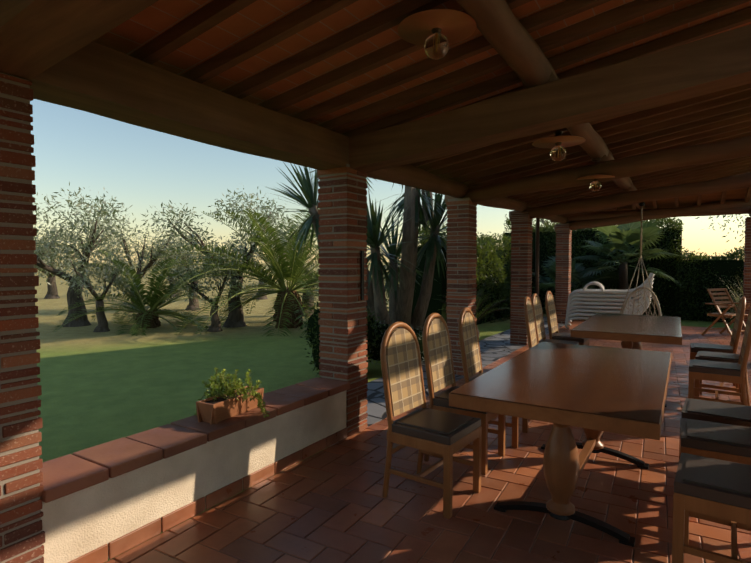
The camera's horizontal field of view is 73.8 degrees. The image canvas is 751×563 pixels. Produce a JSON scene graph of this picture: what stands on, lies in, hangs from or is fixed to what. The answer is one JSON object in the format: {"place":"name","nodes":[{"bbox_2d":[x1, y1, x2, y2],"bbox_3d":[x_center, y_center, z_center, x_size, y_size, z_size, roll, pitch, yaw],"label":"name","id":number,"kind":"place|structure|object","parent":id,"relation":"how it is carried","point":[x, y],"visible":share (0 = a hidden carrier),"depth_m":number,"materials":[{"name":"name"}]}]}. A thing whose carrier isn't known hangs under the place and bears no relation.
{"place":"outdoors","nodes":[
{"label":"outdoors","id":0,"kind":"place"},
{"bbox_2d":[313,262,388,297],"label":"young olive","id":1,"kind":"object","parent":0,"point":[318,290],"depth_m":11.43,"materials":[{"name":"green plant"}]},
{"bbox_2d":[35,263,733,562],"bbox_3d":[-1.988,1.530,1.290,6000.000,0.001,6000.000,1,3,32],"label":"ground","id":2,"kind":"structure","parent":0,"point":[98,388],"depth_m":7.83,"materials":[{"name":"green plant"}]},
{"bbox_2d":[0,72,44,562],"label":"brick pillar","id":3,"kind":"structure","parent":2,"relation":"on","point":[22,537],"depth_m":2.07,"materials":[{"name":"brown brick"}]},
{"bbox_2d":[34,210,85,284],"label":"olive tree","id":4,"kind":"object","parent":2,"relation":"on","point":[43,270],"depth_m":13.47,"materials":[{"name":"green plant"}]},
{"bbox_2d":[34,227,91,298],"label":"olive tree","id":5,"kind":"object","parent":2,"relation":"on","point":[52,292],"depth_m":21.91,"materials":[{"name":"green plant"}]},
{"bbox_2d":[33,181,135,326],"bbox_3d":[-7.660,-0.655,12.287,4.187,3.784,4.068,1,3,32],"label":"olive tree","id":6,"kind":"object","parent":2,"relation":"on","point":[72,237],"depth_m":12.15,"materials":[{"name":"green plant"}]},
{"bbox_2d":[53,251,144,331],"bbox_3d":[-6.364,0.276,11.440,1.966,1.984,2.246,1,3,32],"label":"young olive","id":7,"kind":"object","parent":2,"relation":"on","point":[86,268],"depth_m":11.34,"materials":[{"name":"green plant"}]},
{"bbox_2d":[52,249,227,335],"bbox_3d":[-5.590,0.582,12.307,3.806,2.759,4.382,1,3,32],"label":"palm tree","id":8,"kind":"object","parent":2,"relation":"on","point":[148,299],"depth_m":11.92,"materials":[{"name":"green plant"}]},
{"bbox_2d":[89,218,190,312],"bbox_3d":[-7.522,-0.473,16.003,3.289,3.139,2.804,1,3,32],"label":"olive tree","id":9,"kind":"object","parent":2,"relation":"on","point":[117,250],"depth_m":15.85,"materials":[{"name":"green plant"}]},
{"bbox_2d":[131,234,208,296],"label":"olive tree","id":10,"kind":"object","parent":2,"relation":"on","point":[153,253],"depth_m":23.09,"materials":[{"name":"green plant"}]},
{"bbox_2d":[150,231,238,310],"bbox_3d":[-6.232,-0.350,16.870,3.100,2.828,2.988,1,3,32],"label":"olive tree","id":11,"kind":"object","parent":2,"relation":"on","point":[171,250],"depth_m":16.15,"materials":[{"name":"green plant"}]},
{"bbox_2d":[161,256,246,331],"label":"young olive","id":12,"kind":"object","parent":2,"relation":"on","point":[188,268],"depth_m":11.42,"materials":[{"name":"green plant"}]},
{"bbox_2d":[141,185,306,327],"bbox_3d":[-3.365,-0.581,12.408,3.560,3.624,3.924,1,3,32],"label":"olive tree","id":13,"kind":"object","parent":2,"relation":"on","point":[232,246],"depth_m":11.86,"materials":[{"name":"green plant"}]},
{"bbox_2d":[228,230,292,299],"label":"olive tree","id":14,"kind":"object","parent":2,"relation":"on","point":[248,248],"depth_m":21.45,"materials":[{"name":"green plant"}]},
{"bbox_2d":[145,208,384,336],"bbox_3d":[-2.306,0.047,12.246,5.375,3.874,5.002,0,2,-10],"label":"palm tree","id":15,"kind":"object","parent":2,"relation":"on","point":[284,264],"depth_m":11.46,"materials":[{"name":"green plant"}]},
{"bbox_2d":[242,201,370,316],"bbox_3d":[-1.902,-0.560,14.807,4.145,3.404,4.029,1,3,32],"label":"olive tree","id":16,"kind":"object","parent":2,"relation":"on","point":[306,301],"depth_m":14.71,"materials":[{"name":"green plant"}]},
{"bbox_2d":[299,302,385,376],"bbox_3d":[-0.482,0.806,7.047,1.185,1.113,1.416,1,3,32],"label":"green shrub","id":17,"kind":"object","parent":2,"relation":"on","point":[311,325],"depth_m":6.81,"materials":[{"name":"green plant"}]},
{"bbox_2d":[318,164,367,441],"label":"brick pillar","id":18,"kind":"structure","parent":2,"relation":"on","point":[342,245],"depth_m":4.17,"materials":[{"name":"brown brick"}]},
{"bbox_2d":[361,251,363,299],"bbox_3d":[-0.112,-0.052,4.234,0.012,0.420,0.035,1,3,32],"label":"wall thermometer","id":19,"kind":"object","parent":18,"relation":"attached to","point":[362,275],"depth_m":4.23,"materials":[{"name":"black metal"}]},
{"bbox_2d":[0,0,750,231],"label":"roof beams","id":20,"kind":"structure","parent":18,"relation":"on","point":[52,51],"depth_m":3.10,"materials":[{"name":"brown wood"}]},
{"bbox_2d":[129,0,750,216],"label":"ceiling rafters","id":21,"kind":"object","parent":20,"relation":"on","point":[722,115],"visible":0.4,"depth_m":3.36,"materials":[{"name":"brown wood"}]},
{"bbox_2d":[93,0,750,171],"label":"ceiling tiles","id":22,"kind":"object","parent":21,"relation":"on","point":[142,28],"depth_m":2.90,"materials":[{"name":"brown tile"}]},
{"bbox_2d":[397,8,476,59],"bbox_3d":[0.310,-1.255,2.538,0.400,0.248,0.400,1,3,32],"label":"ceiling lamp","id":23,"kind":"object","parent":21,"relation":"attached to","point":[436,32],"visible":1,"depth_m":2.50,"materials":[{"name":"brown"}]},
{"bbox_2d":[535,218,539,295],"bbox_3d":[3.447,-0.204,10.583,0.104,2.688,0.787,0,2,12],"label":"drain pipe","id":24,"kind":"object","parent":21,"relation":"attached to","point":[537,257],"visible":0.52,"depth_m":10.89,"materials":[{"name":"brown metal"}]},
{"bbox_2d":[532,129,585,160],"bbox_3d":[1.451,-1.138,3.966,0.400,0.366,0.400,1,3,32],"label":"pendant lamp","id":25,"kind":"object","parent":21,"relation":"hanging from","point":[558,143],"visible":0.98,"depth_m":3.93,"materials":[{"name":"brown"}]},
{"bbox_2d":[577,158,614,191],"bbox_3d":[2.474,-1.194,5.613,0.400,0.376,0.400,1,3,32],"label":"pendant lamp","id":26,"kind":"object","parent":21,"relation":"hanging from","point":[595,185],"visible":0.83,"depth_m":5.57,"materials":[{"name":"brown"}]},
{"bbox_2d":[620,202,661,315],"bbox_3d":[4.211,-0.213,7.939,0.712,2.076,0.712,-1,2,-28],"label":"hammock chair","id":27,"kind":"object","parent":21,"relation":"hanging from","point":[654,296],"visible":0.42,"depth_m":7.95,"materials":[{"name":"beige fabric"}]},
{"bbox_2d":[601,171,750,211],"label":"hip roof end","id":28,"kind":"structure","parent":21,"relation":"attached to","point":[721,197],"depth_m":10.38,"materials":[{"name":"brown wood"}]},
{"bbox_2d":[262,162,447,329],"bbox_3d":[0.051,-0.851,8.177,3.195,4.577,3.333,1,3,32],"label":"yucca","id":29,"kind":"object","parent":2,"relation":"on","point":[374,234],"depth_m":7.91,"materials":[{"name":"green plant"}]},
{"bbox_2d":[385,221,511,330],"bbox_3d":[2.491,-0.174,13.395,1.887,2.543,5.648,1,3,32],"label":"hedge","id":30,"kind":"object","parent":2,"relation":"on","point":[486,244],"depth_m":12.88,"materials":[{"name":"green plant"}]},
{"bbox_2d":[531,254,607,311],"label":"fan palm fans","id":31,"kind":"object","parent":2,"relation":"on","point":[576,269],"visible":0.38,"depth_m":13.58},
{"bbox_2d":[503,214,683,316],"bbox_3d":[6.494,-0.565,15.375,5.034,3.168,2.324,1,3,32],"label":"hedge","id":32,"kind":"object","parent":2,"relation":"on","point":[592,237],"depth_m":14.26,"materials":[{"name":"green plant"}]},
{"bbox_2d":[598,230,657,289],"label":"fan palm trunk","id":33,"kind":"object","parent":2,"relation":"on","point":[623,275],"visible":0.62,"depth_m":13.35,"materials":[{"name":"brown plant"}]},
{"bbox_2d":[571,219,683,288],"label":"palm fans","id":34,"kind":"object","parent":33,"relation":"attached to","point":[620,234],"visible":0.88,"depth_m":13.01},
{"bbox_2d":[674,242,744,322],"bbox_3d":[12.188,0.040,11.593,8.999,2.346,2.147,2,3,37],"label":"hedge","id":35,"kind":"object","parent":2,"relation":"on","point":[720,267],"depth_m":13.42,"materials":[{"name":"green plant"}]},
{"bbox_2d":[695,214,744,242],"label":"olive","id":36,"kind":"object","parent":2,"relation":"on","point":[710,217],"visible":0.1,"depth_m":16.98,"materials":[{"name":"green plant"}]},
{"bbox_2d":[708,276,742,327],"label":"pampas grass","id":37,"kind":"object","parent":2,"relation":"on","point":[735,298],"depth_m":11.32,"materials":[{"name":"green plant"}]},
{"bbox_3d":[3.766,1.385,3.542,7.400,0.140,16.700,1,3,32],"label":"porch slab","id":38,"kind":"object","parent":2,"relation":"on","visible":0},
{"bbox_2d":[39,377,349,562],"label":"wall","id":39,"kind":"structure","parent":38,"relation":"on","point":[103,503],"depth_m":2.75,"materials":[{"name":"paint"}]},
{"bbox_2d":[196,386,263,424],"bbox_3d":[-0.941,0.795,3.249,0.164,0.125,0.460,1,2,28],"label":"planter box","id":40,"kind":"object","parent":39,"relation":"on","point":[210,410],"visible":0.79,"depth_m":3.12,"materials":[{"name":"brown ceramic"}]},
{"bbox_2d":[194,367,269,417],"bbox_3d":[-0.928,0.712,3.279,0.529,0.290,0.365,0,2,0],"label":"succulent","id":41,"kind":"object","parent":40,"relation":"in","point":[224,390],"depth_m":3.19,"materials":[{"name":"green plant"}]},
{"bbox_2d":[106,320,750,562],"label":"porch floor tiles","id":42,"kind":"object","parent":38,"relation":"on","point":[331,504],"visible":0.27,"depth_m":2.90,"materials":[{"name":"brown tile"}]},
{"bbox_2d":[380,322,481,518],"bbox_3d":[0.335,0.793,3.103,0.509,1.059,0.435,2,3,36],"label":"dining chair","id":43,"kind":"object","parent":42,"relation":"on","point":[444,436],"visible":1,"depth_m":3.06,"materials":[{"name":"brown wood"}]},
{"bbox_2d":[422,313,505,474],"bbox_3d":[0.641,0.771,3.679,0.510,1.061,0.438,1,3,32],"label":"dining chair","id":44,"kind":"object","parent":42,"relation":"on","point":[438,359],"visible":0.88,"depth_m":3.67,"materials":[{"name":"brown wood"}]},
{"bbox_2d":[458,307,527,447],"bbox_3d":[0.974,0.753,4.164,0.510,1.061,0.438,1,2,28],"label":"dining chair","id":45,"kind":"object","parent":42,"relation":"on","point":[469,346],"visible":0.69,"depth_m":4.16,"materials":[{"name":"brown wood"}]},
{"bbox_2d":[524,296,537,348],"bbox_3d":[1.922,0.701,5.558,0.510,1.061,0.438,1,2,26],"label":"dining chair","id":46,"kind":"object","parent":42,"relation":"on","point":[530,325],"visible":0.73,"depth_m":5.54,"materials":[{"name":"brown wood"}]},
{"bbox_2d":[531,293,578,344],"bbox_3d":[2.179,0.681,6.092,0.510,1.061,0.438,1,2,30],"label":"dining chair","id":47,"kind":"object","parent":42,"relation":"on","point":[538,316],"visible":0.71,"depth_m":6.12,"materials":[{"name":"brown wood"}]},
{"bbox_2d":[449,342,671,546],"bbox_3d":[1.312,0.938,3.211,0.960,0.763,1.980,1,3,32],"label":"dining table","id":48,"kind":"object","parent":42,"relation":"on","point":[594,392],"visible":0.98,"depth_m":2.69,"materials":[{"name":"brown wood"}]},
{"bbox_2d":[545,291,588,344],"bbox_3d":[2.545,0.659,6.669,0.510,1.061,0.438,1,3,32],"label":"dining chair","id":49,"kind":"object","parent":42,"relation":"on","point":[551,314],"visible":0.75,"depth_m":6.62,"materials":[{"name":"brown wood"}]},
{"bbox_2d":[565,273,654,328],"bbox_3d":[4.932,0.424,10.595,1.678,1.231,0.602,1,2,26],"label":"hammock","id":50,"kind":"object","parent":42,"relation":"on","point":[584,303],"visible":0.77,"depth_m":10.47,"materials":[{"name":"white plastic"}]},
{"bbox_2d":[570,313,681,406],"bbox_3d":[2.888,0.847,5.656,0.960,0.764,1.980,1,3,31],"label":"dining table","id":51,"kind":"object","parent":42,"relation":"on","point":[628,331],"visible":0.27,"depth_m":5.14,"materials":[{"name":"brown wood"}]},
{"bbox_2d":[672,452,750,562],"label":"dining chair","id":52,"kind":"object","parent":42,"relation":"on","point":[713,490],"visible":1,"depth_m":2.21,"materials":[{"name":"brown wood"}]},
{"bbox_2d":[679,418,750,464],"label":"dining chair","id":53,"kind":"object","parent":42,"relation":"on","point":[725,442],"visible":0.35,"depth_m":2.75,"materials":[{"name":"grey fabric"}]},
{"bbox_2d":[681,398,750,426],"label":"dining chair","id":54,"kind":"object","parent":42,"relation":"on","point":[717,412],"visible":0.31,"depth_m":3.24,"materials":[{"name":"grey fabric"}]},
{"bbox_2d":[690,297,745,392],"bbox_3d":[3.930,0.693,5.756,0.510,1.061,0.438,1,3,31],"label":"dining chair","id":55,"kind":"object","parent":42,"relation":"on","point":[732,347],"visible":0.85,"depth_m":5.62,"materials":[{"name":"brown wood"}]},
{"bbox_2d":[688,308,750,405],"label":"dining chair","id":56,"kind":"object","parent":42,"relation":"on","point":[719,371],"visible":0.92,"depth_m":4.61,"materials":[{"name":"brown wood"}]},
{"bbox_2d":[694,351,749,405],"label":"dining chair","id":57,"kind":"object","parent":42,"relation":"on","point":[718,356],"visible":0.29,"depth_m":5.14,"materials":[{"name":"brown wood"}]},
{"bbox_2d":[701,288,750,335],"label":"folding chair","id":58,"kind":"object","parent":42,"relation":"on","point":[718,305],"visible":0.83,"depth_m":9.79,"materials":[{"name":"brown wood"}]},
{"bbox_2d":[742,217,750,333],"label":"brick pillar","id":59,"kind":"structure","parent":38,"relation":"on","point":[747,275],"depth_m":9.98,"materials":[{"name":"brown brick"}]},
{"bbox_2d":[30,99,750,262],"label":"sky","id":60,"kind":"structure","parent":0,"point":[138,166],"materials":[{"name":"blue"}]},
{"bbox_2d":[367,320,424,364],"bbox_3d":[0.190,0.914,7.340,1.777,0.748,1.031,0,2,1],"label":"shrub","id":61,"kind":"object","parent":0,"point":[376,350],"depth_m":7.03,"materials":[{"name":"green plant"}]},
{"bbox_2d":[421,190,433,236],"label":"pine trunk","id":62,"kind":"object","parent":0,"point":[423,209],"depth_m":13.82,"materials":[{"name":"plant"}]},
{"bbox_2d":[331,316,577,445],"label":"flagstone path","id":63,"kind":"structure","parent":0,"point":[495,347],"depth_m":7.18,"materials":[{"name":"stone"}]},
{"bbox_2d":[446,198,476,375],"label":"brick pillar","id":64,"kind":"structure","parent":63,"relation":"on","point":[461,277],"depth_m":6.42,"materials":[{"name":"brown brick"}]},
{"bbox_2d":[510,211,532,344],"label":"brick pillar","id":65,"kind":"structure","parent":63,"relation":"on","point":[521,255],"depth_m":8.80,"materials":[{"name":"brown brick"}]},
{"bbox_2d":[555,223,571,323],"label":"brick pillar","id":66,"kind":"structure","parent":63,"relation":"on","point":[563,258],"depth_m":11.85,"materials":[{"name":"brown brick"}]},
{"bbox_2d":[436,288,508,337],"bbox_3d":[1.936,0.717,10.169,1.717,1.159,1.655,1,3,32],"label":"cycad","id":67,"kind":"object","parent":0,"point":[480,300],"depth_m":10.16,"materials":[{"name":"green plant"}]},
{"bbox_2d":[532,218,554,226],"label":"olive","id":68,"kind":"object","parent":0,"point":[541,221],"depth_m":22.34,"materials":[{"name":"green plant"}]}
]}

